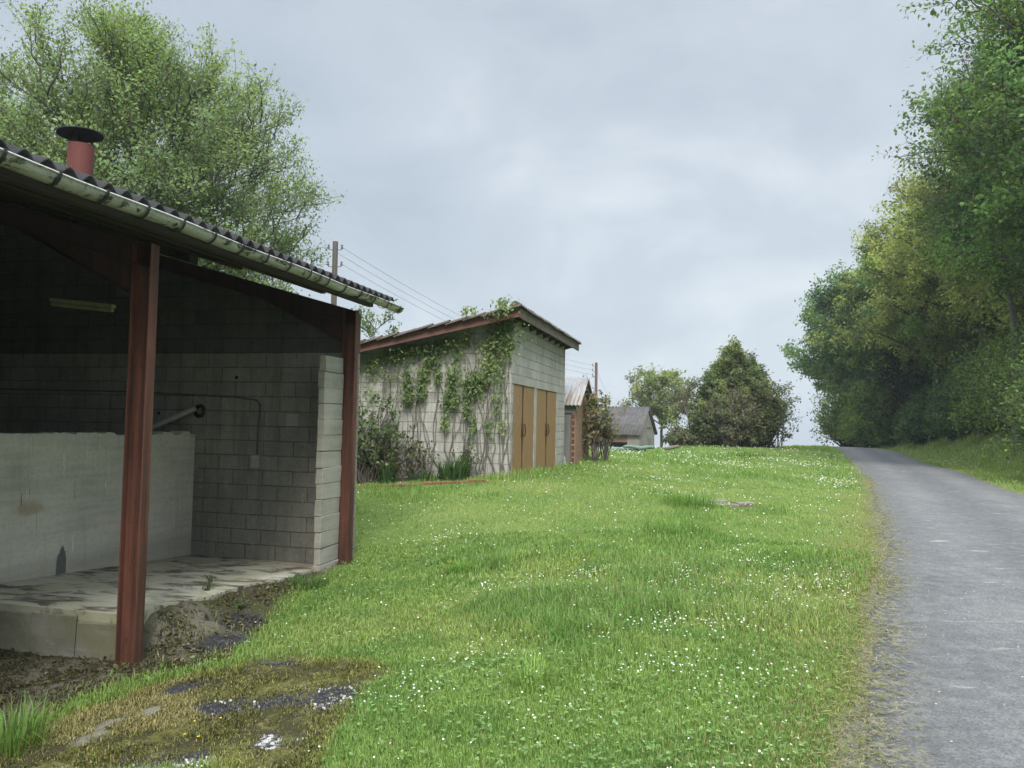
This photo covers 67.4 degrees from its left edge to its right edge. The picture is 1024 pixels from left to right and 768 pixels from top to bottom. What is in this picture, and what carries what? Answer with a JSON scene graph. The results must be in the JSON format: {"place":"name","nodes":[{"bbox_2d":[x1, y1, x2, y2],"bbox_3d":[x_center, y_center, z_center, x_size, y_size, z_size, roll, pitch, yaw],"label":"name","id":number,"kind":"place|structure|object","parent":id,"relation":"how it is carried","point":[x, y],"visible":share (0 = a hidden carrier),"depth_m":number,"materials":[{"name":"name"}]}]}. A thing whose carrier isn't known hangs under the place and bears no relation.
{"place":"outdoors","nodes":[
{"label":"outdoors","id":0,"kind":"place"},
{"bbox_2d":[0,0,1021,447],"label":"sky","id":1,"kind":"structure","parent":0,"point":[658,182],"materials":[{"name":"grey"}]},
{"bbox_2d":[0,434,1023,767],"bbox_3d":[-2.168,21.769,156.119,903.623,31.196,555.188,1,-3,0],"label":"ground","id":2,"kind":"structure","parent":0,"point":[208,624],"depth_m":6.80,"materials":[{"name":"green plant"}]},
{"bbox_2d":[0,686,83,757],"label":"grass tuft","id":3,"kind":"object","parent":2,"relation":"on","point":[16,736],"visible":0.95,"depth_m":4.72,"materials":[{"name":"green plant"}]},
{"bbox_2d":[0,57,118,180],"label":"broadleaf tree","id":4,"kind":"object","parent":2,"relation":"on","point":[2,84],"visible":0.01,"depth_m":24.42,"materials":[{"name":"green plant"}]},
{"bbox_2d":[0,561,338,730],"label":"leaf litter","id":5,"kind":"object","parent":2,"relation":"on","point":[81,667],"visible":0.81,"depth_m":6.27,"materials":[{"name":"brown plant"}]},
{"bbox_2d":[0,0,348,296],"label":"broadleaf tree","id":6,"kind":"object","parent":2,"relation":"on","point":[135,56],"visible":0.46,"depth_m":22.34,"materials":[{"name":"green plant"}]},
{"bbox_2d":[0,656,385,767],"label":"dry grass","id":7,"kind":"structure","parent":2,"relation":"on","point":[177,716],"depth_m":5.00,"materials":[{"name":"brown plant"}]},
{"bbox_2d":[0,609,387,767],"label":"moss","id":8,"kind":"object","parent":2,"relation":"on","point":[202,724],"visible":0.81,"depth_m":5.01,"materials":[{"name":"green plant"}]},
{"bbox_2d":[0,126,404,669],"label":"open shed","id":9,"kind":"structure","parent":2,"relation":"on","point":[121,521],"depth_m":10.03,"materials":[{"name":"grey concrete"}]},
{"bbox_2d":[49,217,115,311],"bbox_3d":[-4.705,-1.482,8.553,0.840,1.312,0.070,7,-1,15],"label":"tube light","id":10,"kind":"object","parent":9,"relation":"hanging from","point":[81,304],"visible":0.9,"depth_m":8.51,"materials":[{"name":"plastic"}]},
{"bbox_2d":[0,388,260,467],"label":"conduit","id":11,"kind":"object","parent":9,"relation":"attached to","point":[255,461],"visible":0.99,"depth_m":10.61,"materials":[{"name":"plastic"}]},
{"bbox_2d":[152,406,196,430],"bbox_3d":[-4.745,0.507,10.565,0.770,0.440,0.080,1,-3,-8],"label":"leaning pipe","id":12,"kind":"object","parent":9,"relation":"attached to","point":[174,417],"visible":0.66,"depth_m":10.55,"materials":[{"name":"paint"}]},
{"bbox_2d":[202,571,217,590],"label":"weed","id":13,"kind":"object","parent":2,"relation":"on","point":[210,580],"visible":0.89,"depth_m":7.81,"materials":[{"name":"green plant"}]},
{"bbox_2d":[107,608,371,767],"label":"stone chips","id":14,"kind":"object","parent":2,"relation":"on","point":[255,703],"visible":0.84,"depth_m":5.04,"materials":[{"name":"grey gravel"}]},
{"bbox_2d":[231,597,250,609],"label":"weed","id":15,"kind":"object","parent":2,"relation":"on","point":[239,605],"visible":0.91,"depth_m":7.49,"materials":[{"name":"green plant"}]},
{"bbox_2d":[284,571,329,590],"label":"grass tuft","id":16,"kind":"object","parent":2,"relation":"on","point":[298,579],"visible":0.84,"depth_m":8.66,"materials":[{"name":"green plant"}]},
{"bbox_2d":[327,241,342,304],"bbox_3d":[-7.048,-1.279,30.091,0.638,8.692,0.260,1,-3,0],"label":"utility pole","id":17,"kind":"object","parent":2,"relation":"on","point":[334,266],"visible":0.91,"depth_m":30.19,"materials":[{"name":"wood"}]},
{"bbox_2d":[338,253,589,369],"bbox_3d":[-0.416,-3.121,44.202,0.012,2.561,30.923,0,-3,25],"label":"overhead wire","id":18,"kind":"object","parent":17,"relation":"attached to","point":[411,296],"visible":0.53,"depth_m":34.38,"materials":[{"name":"black metal"}]},
{"bbox_2d":[345,249,589,364],"bbox_3d":[-0.296,-3.396,44.216,0.012,2.406,30.826,0,-3,25],"label":"overhead wire","id":19,"kind":"object","parent":17,"relation":"attached to","point":[424,296],"visible":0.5,"depth_m":34.69,"materials":[{"name":"black metal"}]},
{"bbox_2d":[345,266,591,374],"bbox_3d":[-0.309,-2.707,44.182,0.012,2.445,30.826,0,-3,25],"label":"overhead wire","id":20,"kind":"object","parent":17,"relation":"attached to","point":[422,309],"visible":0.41,"depth_m":34.35,"materials":[{"name":"black metal"}]},
{"bbox_2d":[351,299,401,338],"bbox_3d":[-4.136,0.044,22.467,1.923,5.061,1.778,2,-3,-17],"label":"young tree","id":21,"kind":"object","parent":2,"relation":"on","point":[371,332],"visible":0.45,"depth_m":22.48,"materials":[{"name":"green plant"}]},
{"bbox_2d":[371,459,401,483],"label":"iris clump","id":22,"kind":"object","parent":2,"relation":"on","point":[391,474],"visible":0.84,"depth_m":14.99,"materials":[{"name":"green plant"}]},
{"bbox_2d":[356,381,420,483],"bbox_3d":[-2.837,0.975,15.304,2.002,2.177,1.473,1,-3,0],"label":"rose bush","id":23,"kind":"object","parent":2,"relation":"on","point":[368,456],"visible":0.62,"depth_m":15.20,"materials":[{"name":"green plant"}]},
{"bbox_2d":[380,425,438,481],"bbox_3d":[-2.012,1.363,15.169,1.186,1.314,0.744,2,-3,-10],"label":"rose bush","id":24,"kind":"object","parent":2,"relation":"on","point":[411,466],"visible":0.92,"depth_m":15.13,"materials":[{"name":"green plant"}]},
{"bbox_2d":[409,467,447,480],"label":"iris clump","id":25,"kind":"object","parent":2,"relation":"on","point":[426,476],"visible":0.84,"depth_m":14.88,"materials":[{"name":"green plant"}]},
{"bbox_2d":[432,452,474,479],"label":"iris clump","id":26,"kind":"object","parent":2,"relation":"on","point":[450,469],"visible":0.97,"depth_m":14.77,"materials":[{"name":"green plant"}]},
{"bbox_2d":[444,556,485,574],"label":"grass tuft","id":27,"kind":"object","parent":2,"relation":"on","point":[456,565],"visible":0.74,"depth_m":8.67,"materials":[{"name":"green plant"}]},
{"bbox_2d":[451,439,481,474],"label":"seedling shrub","id":28,"kind":"object","parent":2,"relation":"on","point":[465,454],"visible":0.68,"depth_m":15.07,"materials":[{"name":"green plant"}]},
{"bbox_2d":[358,301,581,477],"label":"block garage","id":29,"kind":"structure","parent":2,"relation":"on","point":[536,376],"depth_m":15.71,"materials":[{"name":"concrete"}]},
{"bbox_2d":[359,294,532,476],"bbox_3d":[-1.486,0.120,15.215,3.733,3.689,0.733,0,-3,14],"label":"climbing vine","id":30,"kind":"object","parent":29,"relation":"attached to","point":[394,354],"visible":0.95,"depth_m":15.34,"materials":[{"name":"green plant"}]},
{"bbox_2d":[512,384,523,472],"bbox_3d":[0.098,1.240,15.704,0.094,2.450,0.965,0,-3,14],"label":"door","id":31,"kind":"structure","parent":29,"relation":"in","point":[517,429],"depth_m":15.81,"materials":[{"name":"wood"}]},
{"bbox_2d":[521,386,533,470],"bbox_3d":[0.355,1.294,16.707,0.094,2.450,1.050,0,-3,14],"label":"door","id":32,"kind":"structure","parent":29,"relation":"in","point":[528,393],"depth_m":16.69,"materials":[{"name":"wood"}]},
{"bbox_2d":[536,389,546,467],"bbox_3d":[0.685,1.363,17.997,0.094,2.450,1.135,0,-3,14],"label":"door","id":33,"kind":"structure","parent":29,"relation":"in","point":[541,426],"depth_m":18.06,"materials":[{"name":"wood"}]},
{"bbox_2d":[545,391,555,468],"bbox_3d":[0.982,1.425,19.155,0.094,2.450,1.190,0,-3,14],"label":"door","id":34,"kind":"structure","parent":29,"relation":"in","point":[551,396],"depth_m":19.13,"materials":[{"name":"wood"}]},
{"bbox_2d":[82,488,863,767],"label":"clover","id":35,"kind":"object","parent":2,"relation":"on","point":[539,744],"visible":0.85,"depth_m":4.40,"materials":[{"name":"green plant"}]},
{"bbox_2d":[0,429,1023,767],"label":"grass","id":36,"kind":"structure","parent":2,"relation":"on","point":[568,601],"depth_m":6.30,"materials":[{"name":"green plant"}]},
{"bbox_2d":[501,648,574,691],"bbox_3d":[0.158,1.799,4.844,0.545,0.224,0.522,3,-4,-39],"label":"grass tuft","id":37,"kind":"object","parent":2,"relation":"on","point":[527,670],"visible":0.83,"depth_m":4.86,"materials":[{"name":"green plant"}]},
{"bbox_2d":[564,377,591,464],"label":"brick outhouse","id":38,"kind":"structure","parent":2,"relation":"on","point":[574,413],"depth_m":21.93,"materials":[{"name":"brick"}]},
{"bbox_2d":[564,413,570,464],"bbox_3d":[1.284,1.575,21.729,0.771,1.519,0.032,0,-3,14],"label":"door","id":39,"kind":"structure","parent":38,"relation":"in","point":[567,416],"depth_m":21.65,"materials":[{"name":"grey wood"}]},
{"bbox_2d":[163,433,1018,767],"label":"daisies","id":40,"kind":"object","parent":2,"relation":"on","point":[657,585],"visible":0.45,"depth_m":7.36,"materials":[{"name":"white plant"}]},
{"bbox_2d":[592,363,597,439],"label":"utility pole","id":41,"kind":"object","parent":2,"relation":"on","point":[596,373],"visible":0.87,"depth_m":58.01,"materials":[{"name":"wood"}]},
{"bbox_2d":[582,373,620,461],"bbox_3d":[2.638,1.081,23.098,1.172,2.727,1.868,-1,-3,30],"label":"shrub","id":42,"kind":"object","parent":2,"relation":"on","point":[590,424],"visible":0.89,"depth_m":22.84,"materials":[{"name":"green plant"}]},
{"bbox_2d":[586,391,625,460],"bbox_3d":[2.903,1.332,23.325,1.142,2.230,1.643,3,-3,-31],"label":"shrub","id":43,"kind":"object","parent":2,"relation":"on","point":[605,456],"visible":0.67,"depth_m":23.18,"materials":[{"name":"green plant"}]},
{"bbox_2d":[584,609,628,635],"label":"grass tuft","id":44,"kind":"object","parent":2,"relation":"on","point":[603,623],"visible":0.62,"depth_m":5.81,"materials":[{"name":"green plant"}]},
{"bbox_2d":[589,406,657,448],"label":"stone barn","id":45,"kind":"structure","parent":2,"relation":"on","point":[636,424],"depth_m":69.66,"materials":[{"name":"grey stone"}]},
{"bbox_2d":[609,447,646,450],"bbox_3d":[5.222,2.937,34.403,2.040,0.236,0.290,3,-3,-30],"label":"tarpaulin roll","id":46,"kind":"object","parent":2,"relation":"on","point":[620,448],"visible":0.52,"depth_m":34.22,"materials":[{"name":"plastic"}]},
{"bbox_2d":[623,445,654,449],"bbox_3d":[5.713,2.836,34.406,1.867,0.225,0.286,3,-3,-32],"label":"tarpaulin roll","id":47,"kind":"object","parent":46,"relation":"on","point":[645,447],"visible":0.98,"depth_m":34.31,"materials":[{"name":"green plastic"}]},
{"bbox_2d":[617,363,698,447],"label":"broadleaf tree","id":48,"kind":"object","parent":2,"relation":"on","point":[658,404],"visible":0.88,"depth_m":76.85,"materials":[{"name":"green plant"}]},
{"bbox_2d":[663,445,678,449],"bbox_3d":[7.508,2.994,36.208,1.012,0.250,0.180,3,-4,-38],"label":"log","id":49,"kind":"object","parent":2,"relation":"on","point":[671,447],"visible":0.98,"depth_m":36.10,"materials":[{"name":"brown wood"}]},
{"bbox_2d":[641,514,717,538],"bbox_3d":[2.354,1.953,10.715,1.226,0.253,1.210,1,-3,0],"label":"grass tuft","id":50,"kind":"object","parent":2,"relation":"on","point":[683,526],"visible":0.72,"depth_m":10.70,"materials":[{"name":"green plant"}]},
{"bbox_2d":[663,421,705,446],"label":"crest shrub","id":51,"kind":"object","parent":2,"relation":"on","point":[682,436],"visible":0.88,"depth_m":46.20,"materials":[{"name":"green plant"}]},
{"bbox_2d":[667,376,706,426],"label":"shrubby tree","id":52,"kind":"object","parent":2,"relation":"on","point":[686,396],"visible":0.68,"depth_m":48.82,"materials":[{"name":"green plant"}]},
{"bbox_2d":[659,489,718,509],"bbox_3d":[3.014,1.935,13.150,1.224,0.331,1.103,2,-3,-18],"label":"grass tuft","id":53,"kind":"object","parent":2,"relation":"on","point":[677,497],"visible":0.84,"depth_m":13.05,"materials":[{"name":"green plant"}]},
{"bbox_2d":[686,401,726,446],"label":"crest shrub","id":54,"kind":"object","parent":2,"relation":"on","point":[706,432],"visible":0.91,"depth_m":45.95,"materials":[{"name":"green plant"}]},
{"bbox_2d":[693,378,761,446],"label":"crest shrub","id":55,"kind":"object","parent":2,"relation":"on","point":[729,437],"visible":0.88,"depth_m":45.29,"materials":[{"name":"green plant"}]},
{"bbox_2d":[709,500,755,507],"bbox_3d":[3.882,2.259,14.283,1.398,0.137,0.914,2,-3,-11],"label":"drain pit","id":56,"kind":"object","parent":2,"relation":"on","point":[739,503],"visible":0.23,"depth_m":14.24,"materials":[{"name":"grey concrete"}]},
{"bbox_2d":[686,334,787,447],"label":"conifer tree","id":57,"kind":"object","parent":2,"relation":"on","point":[733,366],"visible":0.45,"depth_m":47.71,"materials":[{"name":"green plant"}]},
{"bbox_2d":[725,447,771,458],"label":"grass tuft","id":58,"kind":"object","parent":2,"relation":"on","point":[748,453],"visible":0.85,"depth_m":31.94,"materials":[{"name":"green plant"}]},
{"bbox_2d":[728,397,777,446],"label":"crest shrub","id":59,"kind":"object","parent":2,"relation":"on","point":[756,436],"visible":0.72,"depth_m":45.09,"materials":[{"name":"green plant"}]},
{"bbox_2d":[741,370,798,447],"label":"crest shrub","id":60,"kind":"object","parent":2,"relation":"on","point":[778,413],"visible":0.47,"depth_m":45.84,"materials":[{"name":"green plant"}]},
{"bbox_2d":[773,381,802,446],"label":"shrubby tree","id":61,"kind":"object","parent":2,"relation":"on","point":[784,389],"visible":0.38,"depth_m":49.83,"materials":[{"name":"green plant"}]},
{"bbox_2d":[777,264,887,443],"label":"oak tree","id":62,"kind":"object","parent":2,"relation":"on","point":[822,302],"visible":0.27,"depth_m":71.67,"materials":[{"name":"green plant"}]},
{"bbox_2d":[806,360,880,446],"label":"undergrowth shrub","id":63,"kind":"object","parent":2,"relation":"on","point":[828,425],"visible":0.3,"depth_m":66.99,"materials":[{"name":"green plant"}]},
{"bbox_2d":[832,361,906,447],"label":"undergrowth shrub","id":64,"kind":"object","parent":2,"relation":"on","point":[872,425],"visible":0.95,"depth_m":61.62,"materials":[{"name":"green plant"}]},
{"bbox_2d":[797,218,958,441],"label":"oak tree","id":65,"kind":"object","parent":2,"relation":"on","point":[853,351],"visible":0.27,"depth_m":63.04,"materials":[{"name":"green plant"}]},
{"bbox_2d":[861,366,920,436],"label":"undergrowth shrub","id":66,"kind":"object","parent":2,"relation":"on","point":[888,387],"visible":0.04,"depth_m":65.19,"materials":[{"name":"green plant"}]},
{"bbox_2d":[776,473,1022,767],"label":"grass clippings","id":67,"kind":"object","parent":2,"relation":"on","point":[871,647],"depth_m":5.08,"materials":[{"name":"plant"}]},
{"bbox_2d":[889,387,946,444],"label":"undergrowth shrub","id":68,"kind":"object","parent":2,"relation":"on","point":[912,421],"visible":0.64,"depth_m":54.39,"materials":[{"name":"green plant"}]},
{"bbox_2d":[877,339,963,415],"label":"undergrowth shrub","id":69,"kind":"object","parent":2,"relation":"on","point":[908,390],"visible":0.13,"depth_m":62.50,"materials":[{"name":"green plant"}]},
{"bbox_2d":[843,201,1005,393],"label":"oak tree","id":70,"kind":"object","parent":2,"relation":"on","point":[907,323],"visible":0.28,"depth_m":54.27,"materials":[{"name":"green plant"}]},
{"bbox_2d":[860,135,1021,434],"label":"oak tree","id":71,"kind":"object","parent":2,"relation":"on","point":[919,279],"visible":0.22,"depth_m":48.03,"materials":[{"name":"green plant"}]},
{"bbox_2d":[919,355,975,440],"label":"undergrowth shrub","id":72,"kind":"object","parent":2,"relation":"on","point":[940,404],"visible":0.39,"depth_m":49.23,"materials":[{"name":"green plant"}]},
{"bbox_2d":[871,0,1023,284],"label":"oak tree","id":73,"kind":"object","parent":2,"relation":"on","point":[997,105],"visible":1,"depth_m":26.98,"materials":[{"name":"green plant"}]},
{"bbox_2d":[883,50,1023,444],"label":"oak tree","id":74,"kind":"object","parent":2,"relation":"on","point":[1012,312],"visible":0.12,"depth_m":35.70,"materials":[{"name":"green plant"}]},
{"bbox_2d":[889,77,1023,330],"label":"oak tree","id":75,"kind":"object","parent":2,"relation":"on","point":[983,296],"visible":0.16,"depth_m":39.76,"materials":[{"name":"green plant"}]},
{"bbox_2d":[890,2,1023,308],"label":"oak tree","id":76,"kind":"object","parent":2,"relation":"on","point":[973,181],"visible":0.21,"depth_m":33.62,"materials":[{"name":"green plant"}]},
{"bbox_2d":[923,329,1000,401],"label":"undergrowth shrub","id":77,"kind":"object","parent":2,"relation":"on","point":[949,369],"visible":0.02,"depth_m":57.44,"materials":[{"name":"green plant"}]},
{"bbox_2d":[927,325,1009,398],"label":"undergrowth shrub","id":78,"kind":"object","parent":2,"relation":"on","point":[976,348],"visible":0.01,"depth_m":50.91,"materials":[{"name":"green plant"}]},
{"bbox_2d":[932,323,1009,435],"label":"undergrowth shrub","id":79,"kind":"object","parent":2,"relation":"on","point":[965,418],"visible":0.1,"depth_m":43.80,"materials":[{"name":"green plant"}]},
{"bbox_2d":[931,312,1020,355],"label":"oak tree","id":80,"kind":"object","parent":2,"relation":"on","point":[975,342],"depth_m":57.62,"materials":[{"name":"green plant"}]},
{"bbox_2d":[936,313,1023,433],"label":"undergrowth shrub","id":81,"kind":"object","parent":2,"relation":"on","point":[981,408],"visible":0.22,"depth_m":40.02,"materials":[{"name":"green plant"}]},
{"bbox_2d":[961,300,1023,434],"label":"undergrowth shrub","id":82,"kind":"object","parent":2,"relation":"on","point":[992,391],"visible":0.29,"depth_m":36.00,"materials":[{"name":"green plant"}]},
{"bbox_2d":[966,285,1023,431],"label":"undergrowth shrub","id":83,"kind":"object","parent":2,"relation":"on","point":[1015,362],"visible":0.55,"depth_m":32.35,"materials":[{"name":"green plant"}]},
{"bbox_2d":[977,311,1023,334],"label":"oak tree","id":84,"kind":"object","parent":2,"relation":"on","point":[995,318],"visible":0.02,"depth_m":53.14,"materials":[{"name":"green plant"}]},
{"bbox_2d":[980,335,1023,462],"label":"undergrowth shrub","id":85,"kind":"object","parent":2,"relation":"on","point":[1020,414],"visible":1,"depth_m":25.24,"materials":[{"name":"green plant"}]},
{"bbox_2d":[983,331,1023,418],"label":"undergrowth shrub","id":86,"kind":"object","parent":2,"relation":"on","point":[1015,369],"visible":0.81,"depth_m":28.10,"materials":[{"name":"green plant"}]},
{"bbox_2d":[988,321,1023,365],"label":"undergrowth shrub","id":87,"kind":"object","parent":2,"relation":"on","point":[999,333],"visible":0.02,"depth_m":48.66,"materials":[{"name":"green plant"}]},
{"bbox_2d":[830,446,1023,767],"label":"road","id":88,"kind":"structure","parent":0,"point":[961,534],"depth_m":6.32,"materials":[{"name":"grey asphalt"}]}
]}

